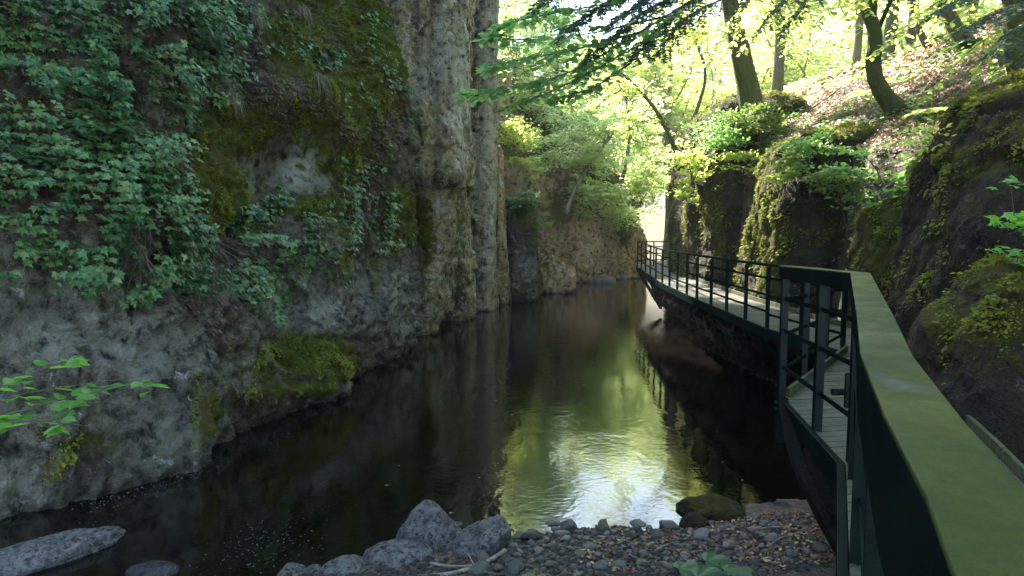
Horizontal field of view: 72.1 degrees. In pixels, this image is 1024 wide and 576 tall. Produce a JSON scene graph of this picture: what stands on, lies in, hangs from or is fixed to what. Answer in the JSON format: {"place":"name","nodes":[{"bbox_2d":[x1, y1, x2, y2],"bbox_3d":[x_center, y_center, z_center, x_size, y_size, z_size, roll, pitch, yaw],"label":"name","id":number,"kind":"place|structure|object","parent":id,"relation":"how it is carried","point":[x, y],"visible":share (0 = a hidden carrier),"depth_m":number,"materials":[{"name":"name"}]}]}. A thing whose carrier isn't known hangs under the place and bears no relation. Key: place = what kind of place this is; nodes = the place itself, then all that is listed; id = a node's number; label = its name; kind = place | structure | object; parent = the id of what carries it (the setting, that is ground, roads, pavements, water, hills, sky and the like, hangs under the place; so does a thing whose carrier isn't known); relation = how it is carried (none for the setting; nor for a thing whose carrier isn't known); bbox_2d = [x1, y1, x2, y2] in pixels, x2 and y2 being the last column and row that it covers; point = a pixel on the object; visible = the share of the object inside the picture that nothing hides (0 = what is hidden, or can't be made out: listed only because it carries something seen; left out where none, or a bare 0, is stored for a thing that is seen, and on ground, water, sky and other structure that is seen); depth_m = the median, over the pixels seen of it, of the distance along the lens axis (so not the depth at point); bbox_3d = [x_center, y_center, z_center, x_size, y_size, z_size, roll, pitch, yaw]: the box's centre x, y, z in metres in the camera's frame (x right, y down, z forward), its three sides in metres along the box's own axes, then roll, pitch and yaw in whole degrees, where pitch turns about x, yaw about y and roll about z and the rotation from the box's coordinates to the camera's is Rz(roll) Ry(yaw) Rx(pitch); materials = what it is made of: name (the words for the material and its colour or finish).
{"place":"outdoors","nodes":[
{"label":"outdoors","id":0,"kind":"place"},
{"bbox_2d":[0,348,174,437],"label":"hazel branch","id":1,"kind":"object","parent":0,"point":[80,394],"visible":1,"depth_m":3.11,"materials":[{"name":"green plant"}]},
{"bbox_2d":[0,0,423,518],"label":"cliff","id":2,"kind":"structure","parent":0,"point":[134,434],"depth_m":9.96,"materials":[{"name":"stone"}]},
{"bbox_2d":[0,0,258,310],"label":"ivy","id":3,"kind":"object","parent":2,"relation":"attached to","point":[104,56],"visible":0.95,"depth_m":8.76,"materials":[{"name":"green plant"}]},
{"bbox_2d":[111,222,203,342],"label":"hanging roots","id":4,"kind":"object","parent":2,"relation":"hanging from","point":[141,253],"visible":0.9,"depth_m":8.78,"materials":[{"name":"brown plant"}]},
{"bbox_2d":[118,140,224,305],"bbox_3d":[-4.505,-0.919,9.839,1.151,2.135,2.488,0,5,0],"label":"ivy","id":5,"kind":"object","parent":2,"relation":"attached to","point":[171,210],"visible":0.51,"depth_m":9.27,"materials":[{"name":"green plant"}]},
{"bbox_2d":[167,281,242,339],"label":"ivy","id":6,"kind":"object","parent":2,"relation":"attached to","point":[211,324],"visible":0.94,"depth_m":9.63,"materials":[{"name":"green plant"}]},
{"bbox_2d":[0,0,420,492],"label":"moss","id":7,"kind":"object","parent":2,"relation":"attached to","point":[337,356],"visible":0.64,"depth_m":12.22,"materials":[{"name":"plant"}]},
{"bbox_2d":[182,210,321,318],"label":"hanging roots","id":8,"kind":"object","parent":2,"relation":"hanging from","point":[204,231],"visible":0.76,"depth_m":9.84,"materials":[{"name":"brown plant"}]},
{"bbox_2d":[194,42,323,136],"bbox_3d":[-4.381,-3.326,11.879,0.793,1.372,2.932,2,6,26],"label":"ivy","id":9,"kind":"object","parent":2,"relation":"attached to","point":[262,90],"visible":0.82,"depth_m":12.02,"materials":[{"name":"green plant"}]},
{"bbox_2d":[220,252,306,339],"bbox_3d":[-3.941,0.121,11.484,0.849,1.434,2.202,0,5,0],"label":"ivy","id":10,"kind":"object","parent":2,"relation":"attached to","point":[263,271],"visible":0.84,"depth_m":10.91,"materials":[{"name":"green plant"}]},
{"bbox_2d":[225,179,349,295],"bbox_3d":[-3.704,-0.870,12.293,1.242,2.127,3.426,2,5,22],"label":"ivy","id":11,"kind":"object","parent":2,"relation":"attached to","point":[284,243],"visible":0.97,"depth_m":11.86,"materials":[{"name":"green plant"}]},
{"bbox_2d":[292,26,350,72],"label":"ivy","id":12,"kind":"object","parent":2,"relation":"attached to","point":[324,55],"visible":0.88,"depth_m":13.75,"materials":[{"name":"green plant"}]},
{"bbox_2d":[334,156,396,209],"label":"ivy","id":13,"kind":"object","parent":2,"relation":"attached to","point":[358,198],"visible":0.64,"depth_m":14.61,"materials":[{"name":"green plant"}]},
{"bbox_2d":[323,84,415,189],"bbox_3d":[-3.101,-3.453,16.541,1.660,2.446,7.083,-1,5,-7],"label":"ivy","id":14,"kind":"object","parent":2,"relation":"attached to","point":[385,132],"visible":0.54,"depth_m":15.15,"materials":[{"name":"green plant"}]},
{"bbox_2d":[326,184,414,256],"bbox_3d":[-3.138,-1.270,16.651,1.714,2.044,7.409,-1,5,-7],"label":"ivy","id":15,"kind":"object","parent":2,"relation":"attached to","point":[392,243],"visible":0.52,"depth_m":15.25,"materials":[{"name":"green plant"}]},
{"bbox_2d":[345,51,418,146],"bbox_3d":[-3.054,-4.368,16.820,1.808,3.611,6.737,-1,5,-12],"label":"ivy","id":16,"kind":"object","parent":2,"relation":"attached to","point":[390,80],"visible":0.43,"depth_m":15.70,"materials":[{"name":"green plant"}]},
{"bbox_2d":[0,277,805,575],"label":"water","id":17,"kind":"structure","parent":0,"point":[580,406],"depth_m":9.43,"materials":[{"name":"liquid"}]},
{"bbox_2d":[0,526,125,575],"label":"boulder","id":18,"kind":"object","parent":17,"relation":"in","point":[27,557],"visible":0.85,"depth_m":6.32,"materials":[{"name":"stone"}]},
{"bbox_2d":[125,560,178,575],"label":"boulder","id":19,"kind":"object","parent":17,"relation":"in","point":[157,568],"visible":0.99,"depth_m":6.09,"materials":[{"name":"stone"}]},
{"bbox_2d":[384,0,473,335],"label":"rock pillar","id":20,"kind":"object","parent":17,"relation":"in","point":[432,37],"visible":0.55,"depth_m":18.89,"materials":[{"name":"stone"}]},
{"bbox_2d":[442,0,477,320],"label":"rock pillar","id":21,"kind":"object","parent":17,"relation":"in","point":[463,301],"visible":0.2,"depth_m":22.39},
{"bbox_2d":[470,0,499,310],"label":"rock pillar","id":22,"kind":"object","parent":17,"relation":"in","point":[483,199],"visible":0.48,"depth_m":24.67,"materials":[{"name":"stone"}]},
{"bbox_2d":[495,145,511,303],"bbox_3d":[-0.441,-2.211,27.695,0.881,6.807,1.400,0,5,0],"label":"rock pillar","id":23,"kind":"object","parent":17,"relation":"in","point":[503,280],"visible":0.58,"depth_m":27.32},
{"bbox_2d":[506,200,538,301],"bbox_3d":[0.366,-1.259,29.016,1.503,4.680,1.844,0,5,0],"label":"rock pillar","id":24,"kind":"object","parent":17,"relation":"in","point":[522,246],"visible":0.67,"depth_m":28.25,"materials":[{"name":"stone"}]},
{"bbox_2d":[504,188,542,212],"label":"bush","id":25,"kind":"object","parent":24,"relation":"on","point":[524,204],"visible":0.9,"depth_m":28.11,"materials":[{"name":"green plant"}]},
{"bbox_2d":[538,253,575,293],"bbox_3d":[2.005,-0.553,32.359,1.908,2.078,1.631,0,5,0],"label":"boulder","id":26,"kind":"object","parent":17,"relation":"in","point":[556,275],"visible":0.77,"depth_m":31.76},
{"bbox_2d":[298,499,835,575],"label":"gravel bank","id":27,"kind":"structure","parent":0,"point":[760,509],"depth_m":6.29,"materials":[{"name":"gravel"}]},
{"bbox_2d":[319,554,365,575],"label":"boulder","id":28,"kind":"object","parent":27,"relation":"on","point":[344,565],"visible":0.79,"depth_m":6.11,"materials":[{"name":"stone"}]},
{"bbox_2d":[363,539,432,567],"bbox_3d":[-1.053,2.476,6.375,0.687,0.351,0.523,0,5,0],"label":"boulder","id":29,"kind":"object","parent":27,"relation":"on","point":[393,553],"visible":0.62,"depth_m":6.27,"materials":[{"name":"stone"}]},
{"bbox_2d":[395,500,461,549],"bbox_3d":[-0.788,2.341,6.778,0.684,0.618,0.524,2,5,20],"label":"boulder","id":30,"kind":"object","parent":27,"relation":"on","point":[432,524],"visible":0.59,"depth_m":6.65,"materials":[{"name":"stone"}]},
{"bbox_2d":[446,514,511,556],"bbox_3d":[-0.311,2.379,6.513,0.632,0.528,0.551,0,5,0],"label":"boulder","id":31,"kind":"object","parent":27,"relation":"on","point":[488,535],"visible":0.62,"depth_m":6.39,"materials":[{"name":"stone"}]},
{"bbox_2d":[533,509,835,575],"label":"leaf litter","id":32,"kind":"object","parent":27,"relation":"on","point":[733,551],"visible":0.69,"depth_m":6.34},
{"bbox_2d":[676,493,745,522],"bbox_3d":[2.115,2.426,7.448,0.762,0.418,0.651,0,5,0],"label":"boulder","id":33,"kind":"object","parent":27,"relation":"on","point":[715,507],"visible":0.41,"depth_m":7.33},
{"bbox_2d":[673,551,752,575],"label":"butterbur","id":34,"kind":"object","parent":27,"relation":"on","point":[715,563],"visible":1,"depth_m":5.80,"materials":[{"name":"green plant"}]},
{"bbox_2d":[525,0,723,70],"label":"fir branch","id":35,"kind":"object","parent":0,"point":[631,11],"visible":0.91,"depth_m":7.74,"materials":[{"name":"green plant"}]},
{"bbox_2d":[452,0,692,115],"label":"leafy branch","id":36,"kind":"object","parent":35,"relation":"attached to","point":[509,25],"visible":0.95,"depth_m":7.75,"materials":[{"name":"green plant"}]},
{"bbox_2d":[499,0,850,90],"label":"sky","id":37,"kind":"structure","parent":0,"point":[608,16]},
{"bbox_2d":[615,58,816,264],"bbox_3d":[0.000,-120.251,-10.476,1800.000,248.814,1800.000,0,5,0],"label":"ground","id":38,"kind":"structure","parent":0,"point":[654,231],"depth_m":67.67,"materials":[{"name":"soil"}]},
{"bbox_2d":[497,45,648,282],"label":"rock wall","id":39,"kind":"structure","parent":38,"relation":"on","point":[588,249],"depth_m":37.11,"materials":[{"name":"stone"}]},
{"bbox_2d":[497,115,546,153],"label":"bush","id":40,"kind":"object","parent":39,"relation":"on","point":[510,125],"visible":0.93,"depth_m":31.50,"materials":[{"name":"green plant"}]},
{"bbox_2d":[497,0,551,69],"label":"tree","id":41,"kind":"object","parent":39,"relation":"on","point":[506,12],"visible":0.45,"depth_m":31.95,"materials":[{"name":"green plant"}]},
{"bbox_2d":[498,28,554,102],"bbox_3d":[0.360,-11.380,34.637,3.564,4.679,3.730,0,5,0],"label":"cliff tree","id":42,"kind":"object","parent":39,"relation":"on","point":[506,53],"visible":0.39,"depth_m":34.97,"materials":[{"name":"green plant"}]},
{"bbox_2d":[506,155,549,182],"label":"bush","id":43,"kind":"object","parent":39,"relation":"on","point":[524,168],"visible":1,"depth_m":32.15,"materials":[{"name":"green plant"}]},
{"bbox_2d":[503,71,575,126],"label":"bush","id":44,"kind":"object","parent":39,"relation":"on","point":[535,107],"visible":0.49,"depth_m":35.19,"materials":[{"name":"green plant"}]},
{"bbox_2d":[502,0,596,93],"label":"forest tree","id":45,"kind":"object","parent":39,"relation":"on","point":[555,19],"visible":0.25,"depth_m":43.88,"materials":[{"name":"green plant"}]},
{"bbox_2d":[520,130,579,177],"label":"bush","id":46,"kind":"object","parent":39,"relation":"on","point":[551,155],"visible":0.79,"depth_m":33.46,"materials":[{"name":"green plant"}]},
{"bbox_2d":[504,21,626,130],"bbox_3d":[2.789,-11.379,38.977,6.019,5.648,6.438,3,6,31],"label":"cliff tree","id":47,"kind":"object","parent":39,"relation":"on","point":[556,65],"visible":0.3,"depth_m":38.61,"materials":[{"name":"green plant"}]},
{"bbox_2d":[546,105,608,144],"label":"bush","id":48,"kind":"object","parent":39,"relation":"on","point":[568,123],"visible":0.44,"depth_m":37.18,"materials":[{"name":"green plant"}]},
{"bbox_2d":[542,99,641,213],"bbox_3d":[3.966,-6.406,35.268,4.729,5.408,4.050,2,5,20],"label":"cliff tree","id":49,"kind":"object","parent":39,"relation":"on","point":[587,159],"visible":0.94,"depth_m":35.02,"materials":[{"name":"green plant"}]},
{"bbox_2d":[534,46,656,165],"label":"forest tree","id":50,"kind":"object","parent":39,"relation":"on","point":[568,109],"visible":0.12,"depth_m":55.12,"materials":[{"name":"green plant"}]},
{"bbox_2d":[560,178,636,217],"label":"bush","id":51,"kind":"object","parent":39,"relation":"on","point":[597,195],"visible":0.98,"depth_m":36.02,"materials":[{"name":"green plant"}]},
{"bbox_2d":[578,138,646,180],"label":"bush","id":52,"kind":"object","parent":39,"relation":"on","point":[613,163],"visible":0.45,"depth_m":38.94,"materials":[{"name":"green plant"}]},
{"bbox_2d":[595,192,661,236],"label":"bush","id":53,"kind":"object","parent":39,"relation":"attached to","point":[624,214],"visible":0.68,"depth_m":38.62,"materials":[{"name":"green plant"}]},
{"bbox_2d":[585,86,674,191],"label":"cliff tree","id":54,"kind":"object","parent":39,"relation":"on","point":[650,130],"visible":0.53,"depth_m":41.66,"materials":[{"name":"green plant"}]},
{"bbox_2d":[618,167,667,208],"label":"bush","id":55,"kind":"object","parent":39,"relation":"on","point":[633,186],"visible":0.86,"depth_m":41.44,"materials":[{"name":"green plant"}]},
{"bbox_2d":[568,17,693,175],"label":"forest tree","id":56,"kind":"object","parent":38,"relation":"on","point":[618,63],"visible":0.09,"depth_m":59.76,"materials":[{"name":"green plant"}]},
{"bbox_2d":[594,36,752,260],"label":"forest tree","id":57,"kind":"object","parent":38,"relation":"on","point":[672,118],"visible":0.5,"depth_m":55.10,"materials":[{"name":"green plant"}]},
{"bbox_2d":[648,76,736,161],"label":"forest tree","id":58,"kind":"object","parent":38,"relation":"on","point":[695,93],"visible":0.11,"depth_m":59.43,"materials":[{"name":"green plant"}]},
{"bbox_2d":[650,278,837,386],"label":"undercut bank","id":59,"kind":"structure","parent":0,"point":[733,343],"depth_m":15.57,"materials":[{"name":"stone"}]},
{"bbox_2d":[636,241,1023,575],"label":"walkway","id":60,"kind":"structure","parent":59,"relation":"on","point":[900,466],"depth_m":2.07,"materials":[{"name":"green metal"}]},
{"bbox_2d":[883,68,1023,342],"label":"mossy boulder","id":61,"kind":"object","parent":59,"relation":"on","point":[950,202],"visible":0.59,"depth_m":8.17,"materials":[{"name":"stone"}]},
{"bbox_2d":[877,123,956,159],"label":"shrub","id":62,"kind":"object","parent":61,"relation":"on","point":[924,132],"visible":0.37,"depth_m":9.11,"materials":[{"name":"green plant"}]},
{"bbox_2d":[984,175,1023,240],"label":"shrub","id":63,"kind":"object","parent":61,"relation":"on","point":[1016,219],"visible":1,"depth_m":6.25,"materials":[{"name":"green plant"}]},
{"bbox_2d":[725,0,824,44],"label":"leafy branch","id":64,"kind":"object","parent":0,"point":[773,13],"visible":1,"depth_m":9.34,"materials":[{"name":"green plant"}]},
{"bbox_2d":[759,0,852,62],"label":"leafy branch","id":65,"kind":"object","parent":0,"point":[789,11],"visible":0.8,"depth_m":16.71,"materials":[{"name":"green plant"}]},
{"bbox_2d":[646,11,1006,319],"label":"hillside","id":66,"kind":"structure","parent":0,"point":[749,193],"depth_m":14.84,"materials":[{"name":"soil"}]},
{"bbox_2d":[614,0,739,144],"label":"forest tree","id":67,"kind":"object","parent":66,"relation":"on","point":[709,75],"visible":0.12,"depth_m":68.95,"materials":[{"name":"green plant"}]},
{"bbox_2d":[651,6,722,119],"bbox_3d":[6.092,-8.011,25.094,2.172,3.940,2.425,-3,6,-32],"label":"tree","id":68,"kind":"object","parent":66,"relation":"on","point":[691,36],"visible":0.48,"depth_m":25.09,"materials":[{"name":"green plant"}]},
{"bbox_2d":[693,3,744,89],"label":"forest tree","id":69,"kind":"object","parent":66,"relation":"on","point":[719,23],"visible":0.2,"depth_m":104.37,"materials":[{"name":"green plant"}]},
{"bbox_2d":[674,107,768,151],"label":"shrub","id":70,"kind":"object","parent":66,"relation":"on","point":[719,142],"visible":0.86,"depth_m":19.32,"materials":[{"name":"green plant"}]},
{"bbox_2d":[665,90,808,310],"bbox_3d":[7.039,-2.211,22.674,3.550,7.678,6.836,0,5,0],"label":"rock column","id":71,"kind":"object","parent":66,"relation":"on","point":[709,224],"visible":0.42,"depth_m":20.15,"materials":[{"name":"stone"}]},
{"bbox_2d":[579,64,680,156],"bbox_3d":[3.868,-5.863,23.193,3.442,2.936,2.515,1,5,12],"label":"tree","id":72,"kind":"object","parent":71,"relation":"on","point":[629,86],"visible":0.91,"depth_m":23.25,"materials":[{"name":"green plant"}]},
{"bbox_2d":[669,175,705,209],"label":"shrub","id":73,"kind":"object","parent":71,"relation":"on","point":[680,192],"visible":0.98,"depth_m":20.48,"materials":[{"name":"green plant"}]},
{"bbox_2d":[657,138,719,182],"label":"shrub","id":74,"kind":"object","parent":71,"relation":"on","point":[688,155],"visible":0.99,"depth_m":19.95,"materials":[{"name":"green plant"}]},
{"bbox_2d":[713,149,765,175],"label":"shrub","id":75,"kind":"object","parent":66,"relation":"on","point":[742,156],"visible":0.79,"depth_m":18.70,"materials":[{"name":"green plant"}]},
{"bbox_2d":[720,0,769,137],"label":"leaning tree","id":76,"kind":"object","parent":66,"relation":"on","point":[747,82],"visible":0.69,"depth_m":19.38,"materials":[{"name":"brown plant"}]},
{"bbox_2d":[619,0,718,69],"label":"leafy branch","id":77,"kind":"object","parent":76,"relation":"attached to","point":[700,43],"visible":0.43,"depth_m":18.31,"materials":[{"name":"green plant"}]},
{"bbox_2d":[701,0,801,66],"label":"leafy branch","id":78,"kind":"object","parent":76,"relation":"attached to","point":[727,28],"visible":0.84,"depth_m":17.41,"materials":[{"name":"green plant"}]},
{"bbox_2d":[708,100,798,142],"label":"shrub","id":79,"kind":"object","parent":66,"relation":"on","point":[765,117],"visible":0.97,"depth_m":18.48,"materials":[{"name":"green plant"}]},
{"bbox_2d":[697,0,857,92],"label":"forest tree","id":80,"kind":"object","parent":66,"relation":"on","point":[777,82],"visible":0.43,"depth_m":32.88,"materials":[{"name":"green plant"}]},
{"bbox_2d":[709,0,850,97],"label":"forest tree","id":81,"kind":"object","parent":66,"relation":"on","point":[809,51],"visible":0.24,"depth_m":55.28,"materials":[{"name":"green plant"}]},
{"bbox_2d":[721,0,843,74],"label":"forest tree","id":82,"kind":"object","parent":66,"relation":"on","point":[759,40],"visible":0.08,"depth_m":67.14,"materials":[{"name":"green plant"}]},
{"bbox_2d":[732,122,877,313],"bbox_3d":[7.120,-0.749,15.818,3.985,5.957,3.771,0,5,0],"label":"rock column","id":83,"kind":"object","parent":66,"relation":"on","point":[799,226],"visible":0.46,"depth_m":14.66,"materials":[{"name":"stone"}]},
{"bbox_2d":[761,147,803,198],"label":"shrub","id":84,"kind":"object","parent":83,"relation":"on","point":[787,175],"visible":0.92,"depth_m":13.97,"materials":[{"name":"green plant"}]},
{"bbox_2d":[771,127,853,196],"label":"shrub","id":85,"kind":"object","parent":66,"relation":"on","point":[799,145],"visible":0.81,"depth_m":13.65,"materials":[{"name":"green plant"}]},
{"bbox_2d":[789,170,889,200],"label":"shrub","id":86,"kind":"object","parent":66,"relation":"on","point":[812,179],"visible":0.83,"depth_m":12.62,"materials":[{"name":"green plant"}]},
{"bbox_2d":[823,0,863,66],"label":"forest tree","id":87,"kind":"object","parent":66,"relation":"on","point":[856,52],"visible":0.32,"depth_m":38.81,"materials":[{"name":"brown plant"}]},
{"bbox_2d":[824,184,879,237],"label":"shrub","id":88,"kind":"object","parent":66,"relation":"on","point":[860,192],"visible":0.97,"depth_m":12.59,"materials":[{"name":"green plant"}]},
{"bbox_2d":[810,146,922,191],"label":"shrub","id":89,"kind":"object","parent":66,"relation":"on","point":[900,178],"visible":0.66,"depth_m":11.92,"materials":[{"name":"green plant"}]},
{"bbox_2d":[732,44,1006,261],"bbox_3d":[8.525,-3.108,16.246,4.983,5.415,15.099,0,5,0],"label":"ground cover","id":90,"kind":"object","parent":66,"relation":"on","point":[928,116],"visible":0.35,"depth_m":14.97,"materials":[{"name":"brown plant"}]},
{"bbox_2d":[798,0,943,74],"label":"forest tree","id":91,"kind":"object","parent":66,"relation":"on","point":[849,41],"visible":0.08,"depth_m":53.46,"materials":[{"name":"green plant"}]},
{"bbox_2d":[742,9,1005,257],"bbox_3d":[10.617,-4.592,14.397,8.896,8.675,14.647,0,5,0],"label":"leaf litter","id":92,"kind":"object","parent":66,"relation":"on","point":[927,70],"visible":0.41,"depth_m":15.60,"materials":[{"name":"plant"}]},
{"bbox_2d":[844,194,905,322],"bbox_3d":[6.231,0.563,11.134,2.214,4.159,1.968,0,5,0],"label":"mossy boulder","id":93,"kind":"object","parent":66,"relation":"on","point":[874,242],"visible":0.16,"depth_m":10.79,"materials":[{"name":"stone"}]},
{"bbox_2d":[763,3,1001,101],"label":"undergrowth","id":94,"kind":"object","parent":66,"relation":"on","point":[787,88],"visible":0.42,"depth_m":26.21,"materials":[{"name":"green plant"}]},
{"bbox_2d":[786,17,980,111],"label":"leaf litter","id":95,"kind":"object","parent":66,"relation":"on","point":[847,76],"visible":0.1,"depth_m":25.31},
{"bbox_2d":[860,0,910,115],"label":"curved tree","id":96,"kind":"object","parent":66,"relation":"on","point":[887,98],"visible":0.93,"depth_m":14.53,"materials":[{"name":"brown plant"}]},
{"bbox_2d":[793,0,881,44],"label":"leafy branch","id":97,"kind":"object","parent":96,"relation":"attached to","point":[863,5],"visible":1,"depth_m":13.59,"materials":[{"name":"green plant"}]},
{"bbox_2d":[877,0,943,61],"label":"leafy branch","id":98,"kind":"object","parent":96,"relation":"attached to","point":[903,15],"visible":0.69,"depth_m":18.73,"materials":[{"name":"green plant"}]},
{"bbox_2d":[882,0,898,57],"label":"forest tree","id":99,"kind":"object","parent":66,"relation":"on","point":[891,18],"visible":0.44,"depth_m":26.10,"materials":[{"name":"green plant"}]},
{"bbox_2d":[934,0,987,52],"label":"tree","id":100,"kind":"object","parent":66,"relation":"on","point":[949,16],"visible":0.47,"depth_m":16.41,"materials":[{"name":"brown plant"}]},
{"bbox_2d":[1001,0,1023,76],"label":"tree","id":101,"kind":"object","parent":66,"relation":"on","point":[1014,22],"visible":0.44,"depth_m":11.09,"materials":[{"name":"brown plant"}]},
{"bbox_2d":[863,0,983,61],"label":"leafy branch","id":102,"kind":"object","parent":101,"relation":"attached to","point":[918,15],"visible":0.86,"depth_m":12.74,"materials":[{"name":"green plant"}]},
{"bbox_2d":[891,0,1023,62],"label":"fir branch","id":103,"kind":"object","parent":101,"relation":"attached to","point":[1010,9],"visible":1,"depth_m":8.18,"materials":[{"name":"green plant"}]},
{"bbox_2d":[922,26,1023,97],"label":"leafy branch","id":104,"kind":"object","parent":101,"relation":"attached to","point":[976,71],"visible":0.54,"depth_m":11.87,"materials":[{"name":"green plant"}]},
{"bbox_2d":[907,252,1023,463],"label":"mossy boulder","id":105,"kind":"object","parent":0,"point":[965,341],"visible":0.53,"depth_m":5.88,"materials":[{"name":"stone"}]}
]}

